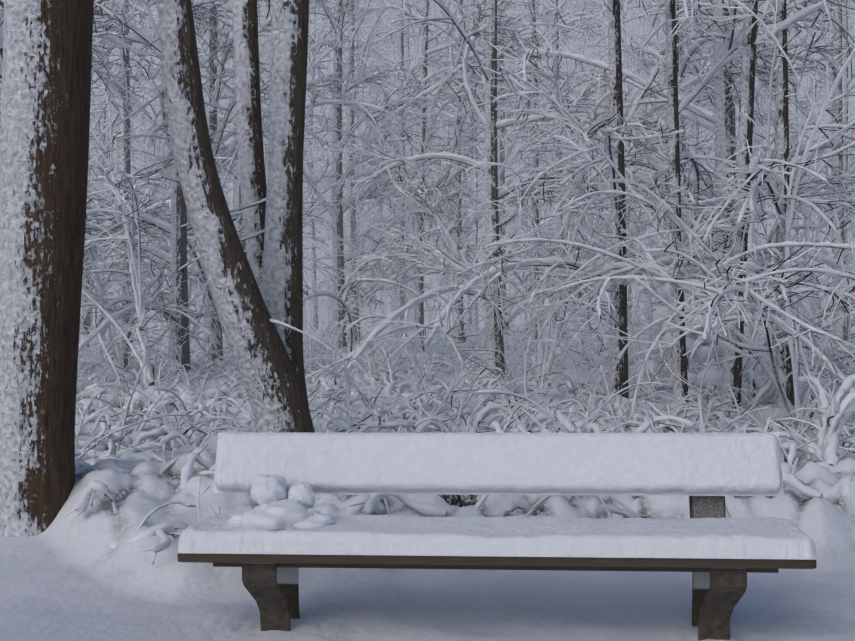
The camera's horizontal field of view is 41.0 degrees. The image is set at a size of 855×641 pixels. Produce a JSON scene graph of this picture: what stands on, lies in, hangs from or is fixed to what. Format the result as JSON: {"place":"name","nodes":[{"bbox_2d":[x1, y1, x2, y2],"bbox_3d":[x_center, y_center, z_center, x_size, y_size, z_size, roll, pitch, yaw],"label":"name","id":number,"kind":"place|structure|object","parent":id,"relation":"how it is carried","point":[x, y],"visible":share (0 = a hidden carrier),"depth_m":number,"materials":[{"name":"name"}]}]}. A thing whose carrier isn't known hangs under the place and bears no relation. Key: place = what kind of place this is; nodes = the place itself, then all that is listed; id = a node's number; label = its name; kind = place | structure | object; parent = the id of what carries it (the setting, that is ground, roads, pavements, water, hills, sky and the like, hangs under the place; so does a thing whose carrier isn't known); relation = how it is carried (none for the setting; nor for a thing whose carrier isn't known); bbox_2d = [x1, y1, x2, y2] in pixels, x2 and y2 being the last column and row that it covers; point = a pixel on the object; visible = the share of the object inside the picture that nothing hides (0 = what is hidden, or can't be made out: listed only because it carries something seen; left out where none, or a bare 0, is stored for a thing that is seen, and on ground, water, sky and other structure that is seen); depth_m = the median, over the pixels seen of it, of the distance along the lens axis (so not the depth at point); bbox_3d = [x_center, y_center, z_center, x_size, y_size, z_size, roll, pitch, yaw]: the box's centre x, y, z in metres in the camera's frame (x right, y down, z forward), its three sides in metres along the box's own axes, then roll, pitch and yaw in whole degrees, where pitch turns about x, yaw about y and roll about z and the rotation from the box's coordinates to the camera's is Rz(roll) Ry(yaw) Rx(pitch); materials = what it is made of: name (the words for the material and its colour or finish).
{"place":"outdoors","nodes":[
{"label":"outdoors","id":0,"kind":"place"},
{"bbox_2d":[0,0,854,640],"bbox_3d":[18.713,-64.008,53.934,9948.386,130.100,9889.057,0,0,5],"label":"ground","id":1,"kind":"structure","parent":0,"point":[68,578],"depth_m":5.00,"materials":[{"name":"white snow"}]},
{"bbox_2d":[0,0,93,536],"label":"tree","id":2,"kind":"object","parent":1,"relation":"on","point":[45,101],"visible":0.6,"depth_m":5.60,"materials":[{"name":"brown plant"}]},
{"bbox_2d":[0,0,161,139],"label":"tree","id":3,"kind":"object","parent":1,"relation":"on","point":[107,34],"visible":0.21,"depth_m":11.70,"materials":[{"name":"white plant"}]},
{"bbox_2d":[0,2,162,346],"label":"tree","id":4,"kind":"object","parent":1,"relation":"on","point":[84,308],"visible":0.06,"depth_m":24.90,"materials":[{"name":"grey plant"}]},
{"bbox_2d":[0,3,169,284],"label":"tree","id":5,"kind":"object","parent":1,"relation":"on","point":[106,82],"visible":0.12,"depth_m":14.86,"materials":[{"name":"white plant"}]},
{"bbox_2d":[0,83,181,388],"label":"shrub","id":6,"kind":"object","parent":1,"relation":"on","point":[142,330],"visible":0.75,"depth_m":11.32,"materials":[{"name":"white plant"}]},
{"bbox_2d":[87,0,153,280],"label":"tree","id":7,"kind":"object","parent":1,"relation":"on","point":[91,112],"visible":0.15,"depth_m":20.64,"materials":[{"name":"white plant"}]},
{"bbox_2d":[80,257,164,335],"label":"shrub","id":8,"kind":"object","parent":1,"relation":"on","point":[131,293],"visible":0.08,"depth_m":17.27,"materials":[{"name":"white plant"}]},
{"bbox_2d":[90,19,159,336],"bbox_3d":[-8.683,-5.411,30.593,4.170,12.462,4.987,0,0,-32],"label":"tree","id":9,"kind":"object","parent":1,"relation":"on","point":[102,141],"visible":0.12,"depth_m":30.32,"materials":[{"name":"grey plant"}]},
{"bbox_2d":[92,5,161,325],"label":"tree","id":10,"kind":"object","parent":1,"relation":"on","point":[140,120],"visible":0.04,"depth_m":65.61,"materials":[{"name":"grey plant"}]},
{"bbox_2d":[87,3,193,329],"bbox_3d":[-8.084,-5.256,27.540,4.767,11.985,5.524,0,0,15],"label":"tree","id":11,"kind":"object","parent":1,"relation":"on","point":[106,129],"visible":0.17,"depth_m":27.92,"materials":[{"name":"white plant"}]},
{"bbox_2d":[92,77,192,301],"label":"tree","id":12,"kind":"object","parent":1,"relation":"on","point":[144,160],"visible":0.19,"depth_m":46.21,"materials":[{"name":"grey plant"}]},
{"bbox_2d":[94,16,197,328],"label":"tree","id":13,"kind":"object","parent":1,"relation":"on","point":[135,118],"depth_m":77.61,"materials":[{"name":"grey plant"}]},
{"bbox_2d":[100,2,220,292],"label":"tree","id":14,"kind":"object","parent":1,"relation":"on","point":[139,165],"visible":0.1,"depth_m":65.17,"materials":[{"name":"grey plant"}]},
{"bbox_2d":[98,65,234,290],"bbox_3d":[-5.204,-4.969,27.899,4.976,11.519,4.054,0,0,-40],"label":"tree","id":15,"kind":"object","parent":1,"relation":"on","point":[112,118],"visible":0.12,"depth_m":27.57,"materials":[{"name":"white plant"}]},
{"bbox_2d":[106,0,226,328],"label":"tree","id":16,"kind":"object","parent":1,"relation":"on","point":[154,108],"visible":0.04,"depth_m":64.38,"materials":[{"name":"grey plant"}]},
{"bbox_2d":[105,4,229,296],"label":"tree","id":17,"kind":"object","parent":1,"relation":"on","point":[137,164],"visible":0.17,"depth_m":60.44,"materials":[{"name":"grey plant"}]},
{"bbox_2d":[104,23,234,309],"bbox_3d":[-7.460,-4.896,33.762,3.915,11.380,4.364,0,0,5],"label":"tree","id":18,"kind":"object","parent":1,"relation":"on","point":[200,26],"visible":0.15,"depth_m":34.36,"materials":[{"name":"grey plant"}]},
{"bbox_2d":[116,0,229,329],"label":"tree","id":19,"kind":"object","parent":1,"relation":"on","point":[165,323],"visible":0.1,"depth_m":60.55,"materials":[{"name":"grey plant"}]},
{"bbox_2d":[80,0,267,354],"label":"tree","id":20,"kind":"object","parent":1,"relation":"on","point":[128,171],"visible":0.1,"depth_m":20.02,"materials":[{"name":"white plant"}]},
{"bbox_2d":[82,0,328,286],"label":"tree","id":21,"kind":"object","parent":1,"relation":"on","point":[235,174],"visible":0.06,"depth_m":21.92,"materials":[{"name":"grey plant"}]},
{"bbox_2d":[77,0,337,394],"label":"tree","id":22,"kind":"object","parent":1,"relation":"on","point":[177,298],"visible":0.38,"depth_m":13.94,"materials":[{"name":"white plant"}]},
{"bbox_2d":[148,0,270,222],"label":"tree","id":23,"kind":"object","parent":1,"relation":"on","point":[234,136],"visible":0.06,"depth_m":57.43,"materials":[{"name":"grey plant"}]},
{"bbox_2d":[81,117,352,374],"bbox_3d":[-3.463,-0.908,13.927,3.559,3.452,4.239,0,0,-40],"label":"shrub","id":24,"kind":"object","parent":1,"relation":"on","point":[123,363],"visible":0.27,"depth_m":14.23,"materials":[{"name":"white plant"}]},
{"bbox_2d":[157,0,337,432],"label":"forked tree","id":25,"kind":"object","parent":1,"relation":"on","point":[257,293],"visible":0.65,"depth_m":6.47,"materials":[{"name":"brown plant"}]},
{"bbox_2d":[82,0,425,360],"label":"tree","id":26,"kind":"object","parent":1,"relation":"on","point":[212,88],"visible":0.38,"depth_m":16.71,"materials":[{"name":"white plant"}]},
{"bbox_2d":[217,0,329,255],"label":"tree","id":27,"kind":"object","parent":1,"relation":"on","point":[259,41],"visible":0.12,"depth_m":58.49,"materials":[{"name":"grey plant"}]},
{"bbox_2d":[152,0,448,239],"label":"tree","id":28,"kind":"object","parent":1,"relation":"on","point":[320,28],"visible":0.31,"depth_m":24.51,"materials":[{"name":"white plant"}]},
{"bbox_2d":[262,1,346,330],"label":"tree","id":29,"kind":"object","parent":1,"relation":"on","point":[305,317],"visible":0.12,"depth_m":65.10,"materials":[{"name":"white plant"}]},
{"bbox_2d":[221,1,429,331],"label":"tree","id":30,"kind":"object","parent":1,"relation":"on","point":[312,251],"visible":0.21,"depth_m":33.19,"materials":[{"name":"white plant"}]},
{"bbox_2d":[305,32,345,327],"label":"tree","id":31,"kind":"object","parent":1,"relation":"on","point":[330,305],"visible":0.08,"depth_m":93.01,"materials":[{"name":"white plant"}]},
{"bbox_2d":[206,245,463,380],"bbox_3d":[-1.188,0.060,14.516,2.572,2.219,4.052,0,0,27],"label":"shrub","id":32,"kind":"object","parent":1,"relation":"on","point":[347,318],"visible":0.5,"depth_m":14.89,"materials":[{"name":"white plant"}]},
{"bbox_2d":[305,94,366,326],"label":"tree","id":33,"kind":"object","parent":1,"relation":"on","point":[328,230],"visible":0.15,"depth_m":58.98,"materials":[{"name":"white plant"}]},
{"bbox_2d":[303,259,396,347],"bbox_3d":[-2.146,-0.253,25.253,2.948,2.218,2.198,0,0,40],"label":"shrub","id":34,"kind":"object","parent":1,"relation":"on","point":[329,300],"visible":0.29,"depth_m":25.35,"materials":[{"name":"white plant"}]},
{"bbox_2d":[303,0,406,324],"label":"tree","id":35,"kind":"object","parent":1,"relation":"on","point":[364,206],"visible":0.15,"depth_m":58.22,"materials":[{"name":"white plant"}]},
{"bbox_2d":[237,0,480,352],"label":"tree","id":36,"kind":"object","parent":1,"relation":"on","point":[338,211],"visible":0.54,"depth_m":19.54,"materials":[{"name":"white plant"}]},
{"bbox_2d":[303,0,418,341],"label":"tree","id":37,"kind":"object","parent":1,"relation":"on","point":[349,225],"visible":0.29,"depth_m":25.85,"materials":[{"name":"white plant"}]},
{"bbox_2d":[304,0,429,292],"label":"tree","id":38,"kind":"object","parent":1,"relation":"on","point":[357,128],"visible":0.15,"depth_m":55.01,"materials":[{"name":"white plant"}]},
{"bbox_2d":[303,0,430,328],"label":"tree","id":39,"kind":"object","parent":1,"relation":"on","point":[365,126],"visible":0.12,"depth_m":61.16,"materials":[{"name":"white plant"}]},
{"bbox_2d":[304,0,448,327],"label":"tree","id":40,"kind":"object","parent":1,"relation":"on","point":[390,309],"visible":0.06,"depth_m":60.20,"materials":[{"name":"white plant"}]},
{"bbox_2d":[318,0,442,272],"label":"tree","id":41,"kind":"object","parent":1,"relation":"on","point":[410,49],"visible":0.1,"depth_m":67.47,"materials":[{"name":"grey plant"}]},
{"bbox_2d":[319,0,442,320],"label":"tree","id":42,"kind":"object","parent":1,"relation":"on","point":[381,310],"depth_m":64.37,"materials":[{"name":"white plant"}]},
{"bbox_2d":[326,0,452,277],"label":"tree","id":43,"kind":"object","parent":1,"relation":"on","point":[387,117],"visible":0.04,"depth_m":62.97,"materials":[{"name":"grey plant"}]},
{"bbox_2d":[303,0,481,310],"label":"tree","id":44,"kind":"object","parent":1,"relation":"on","point":[308,218],"visible":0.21,"depth_m":28.64,"materials":[{"name":"white plant"}]},
{"bbox_2d":[343,24,441,323],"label":"tree","id":45,"kind":"object","parent":1,"relation":"on","point":[405,54],"visible":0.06,"depth_m":66.80,"materials":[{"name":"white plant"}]},
{"bbox_2d":[304,0,499,339],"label":"tree","id":46,"kind":"object","parent":1,"relation":"on","point":[399,51],"visible":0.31,"depth_m":27.38,"materials":[{"name":"white plant"}]},
{"bbox_2d":[303,0,506,330],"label":"tree","id":47,"kind":"object","parent":1,"relation":"on","point":[413,229],"visible":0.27,"depth_m":32.06,"materials":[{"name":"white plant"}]},
{"bbox_2d":[327,0,484,328],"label":"tree","id":48,"kind":"object","parent":1,"relation":"on","point":[406,295],"visible":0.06,"depth_m":60.87,"materials":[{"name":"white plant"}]},
{"bbox_2d":[409,0,479,324],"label":"tree","id":49,"kind":"object","parent":1,"relation":"on","point":[428,313],"visible":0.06,"depth_m":80.26,"materials":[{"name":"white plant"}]},
{"bbox_2d":[387,0,511,327],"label":"tree","id":50,"kind":"object","parent":1,"relation":"on","point":[449,188],"visible":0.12,"depth_m":43.51,"materials":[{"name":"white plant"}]},
{"bbox_2d":[382,253,527,345],"bbox_3d":[0.466,-0.368,23.207,4.055,2.188,1.558,0,0,-36],"label":"shrub","id":51,"kind":"object","parent":1,"relation":"on","point":[464,321],"visible":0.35,"depth_m":22.76,"materials":[{"name":"white plant"}]},
{"bbox_2d":[303,0,607,351],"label":"tree","id":52,"kind":"object","parent":1,"relation":"on","point":[423,128],"visible":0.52,"depth_m":18.90,"materials":[{"name":"white plant"}]},
{"bbox_2d":[342,0,572,339],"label":"tree","id":53,"kind":"object","parent":1,"relation":"on","point":[456,330],"visible":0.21,"depth_m":23.84,"materials":[{"name":"grey plant"}]},
{"bbox_2d":[410,1,509,328],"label":"tree","id":54,"kind":"object","parent":1,"relation":"on","point":[448,299],"visible":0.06,"depth_m":70.61,"materials":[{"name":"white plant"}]},
{"bbox_2d":[65,336,854,564],"bbox_3d":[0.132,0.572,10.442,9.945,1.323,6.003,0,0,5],"label":"undergrowth","id":55,"kind":"object","parent":1,"relation":"on","point":[411,405],"visible":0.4,"depth_m":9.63,"materials":[{"name":"white plant"}]},
{"bbox_2d":[411,6,514,327],"bbox_3d":[1.208,-6.846,39.372,4.273,15.116,4.528,0,0,5],"label":"tree","id":56,"kind":"object","parent":1,"relation":"on","point":[466,304],"visible":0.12,"depth_m":38.90,"materials":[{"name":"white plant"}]},
{"bbox_2d":[77,309,854,391],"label":"undergrowth","id":57,"kind":"object","parent":1,"relation":"on","point":[223,363],"visible":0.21,"depth_m":15.95,"materials":[{"name":"white plant"}]},
{"bbox_2d":[407,1,550,329],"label":"tree","id":58,"kind":"object","parent":1,"relation":"on","point":[475,232],"visible":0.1,"depth_m":35.15,"materials":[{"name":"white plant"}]},
{"bbox_2d":[174,432,820,640],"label":"bench","id":59,"kind":"object","parent":1,"relation":"on","point":[276,540],"visible":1,"depth_m":4.19,"materials":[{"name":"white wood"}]},
{"bbox_2d":[305,0,704,390],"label":"tree","id":60,"kind":"object","parent":1,"relation":"on","point":[491,123],"visible":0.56,"depth_m":13.90,"materials":[{"name":"white plant"}]},
{"bbox_2d":[411,0,604,334],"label":"tree","id":61,"kind":"object","parent":1,"relation":"on","point":[503,176],"visible":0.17,"depth_m":28.14,"materials":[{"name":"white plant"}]},
{"bbox_2d":[464,1,558,327],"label":"tree","id":62,"kind":"object","parent":1,"relation":"on","point":[511,138],"visible":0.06,"depth_m":66.78,"materials":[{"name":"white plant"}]},
{"bbox_2d":[470,0,600,300],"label":"tree","id":63,"kind":"object","parent":1,"relation":"on","point":[529,74],"visible":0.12,"depth_m":61.26,"materials":[{"name":"grey plant"}]},
{"bbox_2d":[467,0,607,328],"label":"tree","id":64,"kind":"object","parent":1,"relation":"on","point":[543,212],"visible":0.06,"depth_m":59.66,"materials":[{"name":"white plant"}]},
{"bbox_2d":[470,0,606,325],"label":"tree","id":65,"kind":"object","parent":1,"relation":"on","point":[542,133],"visible":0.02,"depth_m":65.95,"materials":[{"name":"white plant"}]},
{"bbox_2d":[505,28,594,326],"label":"tree","id":66,"kind":"object","parent":1,"relation":"on","point":[524,314],"visible":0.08,"depth_m":43.61,"materials":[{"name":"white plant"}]},
{"bbox_2d":[503,0,600,317],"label":"tree","id":67,"kind":"object","parent":1,"relation":"on","point":[544,28],"visible":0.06,"depth_m":64.00,"materials":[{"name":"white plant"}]},
{"bbox_2d":[504,1,608,328],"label":"tree","id":68,"kind":"object","parent":1,"relation":"on","point":[568,69],"visible":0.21,"depth_m":43.24,"materials":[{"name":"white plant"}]},
{"bbox_2d":[430,0,683,346],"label":"tree","id":69,"kind":"object","parent":1,"relation":"on","point":[534,211],"visible":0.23,"depth_m":20.80,"materials":[{"name":"grey plant"}]},
{"bbox_2d":[476,0,657,338],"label":"tree","id":70,"kind":"object","parent":1,"relation":"on","point":[570,15],"visible":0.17,"depth_m":26.82,"materials":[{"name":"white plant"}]},
{"bbox_2d":[434,3,714,386],"bbox_3d":[1.307,-1.122,12.351,2.688,4.245,3.014,0,0,41],"label":"shrub","id":71,"kind":"object","parent":1,"relation":"on","point":[578,193],"visible":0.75,"depth_m":12.00,"materials":[{"name":"white plant"}]},
{"bbox_2d":[526,240,657,344],"bbox_3d":[3.647,-0.470,23.784,3.172,2.378,1.740,0,0,5],"label":"shrub","id":72,"kind":"object","parent":1,"relation":"on","point":[632,311],"visible":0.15,"depth_m":23.57,"materials":[{"name":"white plant"}]},
{"bbox_2d":[564,0,633,325],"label":"tree","id":73,"kind":"object","parent":1,"relation":"on","point":[600,31],"visible":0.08,"depth_m":74.71,"materials":[{"name":"grey plant"}]},
{"bbox_2d":[361,0,854,398],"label":"slim tree","id":74,"kind":"object","parent":1,"relation":"on","point":[614,132],"visible":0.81,"depth_m":9.99,"materials":[{"name":"white plant"}]},
{"bbox_2d":[587,2,666,321],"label":"tree","id":75,"kind":"object","parent":1,"relation":"on","point":[631,26],"visible":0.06,"depth_m":69.12,"materials":[{"name":"grey plant"}]},
{"bbox_2d":[514,269,749,360],"bbox_3d":[3.185,-0.082,18.076,3.608,1.778,3.623,0,0,5],"label":"shrub","id":76,"kind":"object","parent":1,"relation":"on","point":[583,321],"visible":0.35,"depth_m":17.78,"materials":[{"name":"white plant"}]},
{"bbox_2d":[599,0,664,321],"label":"tree","id":77,"kind":"object","parent":1,"relation":"on","point":[629,289],"visible":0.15,"depth_m":40.49,"materials":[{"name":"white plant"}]},
{"bbox_2d":[551,0,736,257],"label":"tree","id":78,"kind":"object","parent":1,"relation":"on","point":[682,148],"visible":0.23,"depth_m":21.74,"materials":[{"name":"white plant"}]},
{"bbox_2d":[581,0,706,315],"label":"tree","id":79,"kind":"object","parent":1,"relation":"on","point":[643,71],"depth_m":62.90,"materials":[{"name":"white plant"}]},
{"bbox_2d":[596,3,705,325],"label":"tree","id":80,"kind":"object","parent":1,"relation":"on","point":[641,305],"visible":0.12,"depth_m":72.74,"materials":[{"name":"grey plant"}]},
{"bbox_2d":[452,0,854,426],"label":"shrub","id":81,"kind":"object","parent":1,"relation":"on","point":[745,342],"visible":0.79,"depth_m":8.34,"materials":[{"name":"white plant"}]},
{"bbox_2d":[537,0,771,298],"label":"tree","id":82,"kind":"object","parent":1,"relation":"on","point":[694,118],"visible":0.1,"depth_m":18.39,"materials":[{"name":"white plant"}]},
{"bbox_2d":[598,0,714,306],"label":"tree","id":83,"kind":"object","parent":1,"relation":"on","point":[656,38],"visible":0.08,"depth_m":36.27,"materials":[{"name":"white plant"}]},
{"bbox_2d":[468,30,854,407],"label":"shrub","id":84,"kind":"object","parent":1,"relation":"on","point":[765,391],"visible":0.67,"depth_m":9.45,"materials":[{"name":"white plant"}]},
{"bbox_2d":[469,0,854,411],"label":"slim tree","id":85,"kind":"object","parent":1,"relation":"on","point":[731,372],"visible":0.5,"depth_m":9.32,"materials":[{"name":"white plant"}]},
{"bbox_2d":[519,132,820,372],"bbox_3d":[2.620,-0.532,14.543,4.246,3.196,3.449,0,0,-39],"label":"shrub","id":86,"kind":"object","parent":1,"relation":"on","point":[639,293],"visible":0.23,"depth_m":13.99,"materials":[{"name":"white plant"}]},
{"bbox_2d":[497,0,854,362],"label":"tree","id":87,"kind":"object","parent":1,"relation":"on","point":[653,51],"visible":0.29,"depth_m":15.64,"materials":[{"name":"white plant"}]},
{"bbox_2d":[499,0,854,367],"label":"tree","id":88,"kind":"object","parent":1,"relation":"on","point":[724,35],"visible":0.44,"depth_m":12.58,"materials":[{"name":"white plant"}]},
{"bbox_2d":[635,225,724,389],"bbox_3d":[2.647,-0.067,11.782,0.984,1.855,0.880,0,0,5],"label":"small fir tree","id":89,"kind":"object","parent":1,"relation":"on","point":[713,373],"visible":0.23,"depth_m":11.60,"materials":[{"name":"white plant"}]},
{"bbox_2d":[527,198,854,390],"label":"shrub","id":90,"kind":"object","parent":1,"relation":"on","point":[778,322],"visible":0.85,"depth_m":7.85,"materials":[{"name":"white plant"}]},
{"bbox_2d":[628,0,815,299],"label":"tree","id":91,"kind":"object","parent":1,"relation":"on","point":[694,149],"visible":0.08,"depth_m":26.64,"materials":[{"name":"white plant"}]},
{"bbox_2d":[610,0,854,403],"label":"slim tree","id":92,"kind":"object","parent":1,"relation":"on","point":[677,157],"visible":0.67,"depth_m":9.86,"materials":[{"name":"white plant"}]},
{"bbox_2d":[625,0,854,345],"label":"tree","id":93,"kind":"object","parent":1,"relation":"on","point":[839,324],"visible":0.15,"depth_m":18.73,"materials":[{"name":"white plant"}]},
{"bbox_2d":[657,1,823,281],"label":"tree","id":94,"kind":"object","parent":1,"relation":"on","point":[740,25],"visible":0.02,"depth_m":57.09,"materials":[{"name":"grey plant"}]},
{"bbox_2d":[684,0,850,408],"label":"slim tree","id":95,"kind":"object","parent":1,"relation":"on","point":[757,164],"visible":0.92,"depth_m":8.88,"materials":[{"name":"white plant"}]},
{"bbox_2d":[706,17,831,324],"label":"tree","id":96,"kind":"object","parent":1,"relation":"on","point":[772,261],"visible":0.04,"depth_m":75.31,"materials":[{"name":"grey plant"}]},
{"bbox_2d":[711,361,854,465],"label":"snow-covered shrub","id":97,"kind":"object","parent":1,"relation":"on","point":[825,448],"visible":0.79,"depth_m":6.22,"materials":[{"name":"white snow"}]},
{"bbox_2d":[748,3,854,322],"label":"tree","id":98,"kind":"object","parent":1,"relation":"on","point":[793,31],"visible":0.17,"depth_m":31.91,"materials":[{"name":"grey plant"}]},
{"bbox_2d":[754,3,854,319],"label":"tree","id":99,"kind":"object","parent":1,"relation":"on","point":[806,83],"visible":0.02,"depth_m":68.75,"materials":[{"name":"grey plant"}]},
{"bbox_2d":[765,32,853,323],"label":"tree","id":100,"kind":"object","parent":1,"relation":"on","point":[809,78],"visible":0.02,"depth_m":77.32,"materials":[{"name":"grey plant"}]},
{"bbox_2d":[789,0,854,293],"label":"tree","id":101,"kind":"object","parent":1,"relation":"on","point":[847,80],"visible":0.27,"depth_m":21.76,"materials":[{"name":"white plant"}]},
{"bbox_2d":[789,8,854,325],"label":"tree","id":102,"kind":"object","parent":1,"relation":"on","point":[826,320],"visible":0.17,"depth_m":77.68,"materials":[{"name":"grey plant"}]},
{"bbox_2d":[798,56,854,315],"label":"tree","id":103,"kind":"object","parent":1,"relation":"on","point":[849,116],"visible":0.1,"depth_m":71.74,"materials":[{"name":"grey plant"}]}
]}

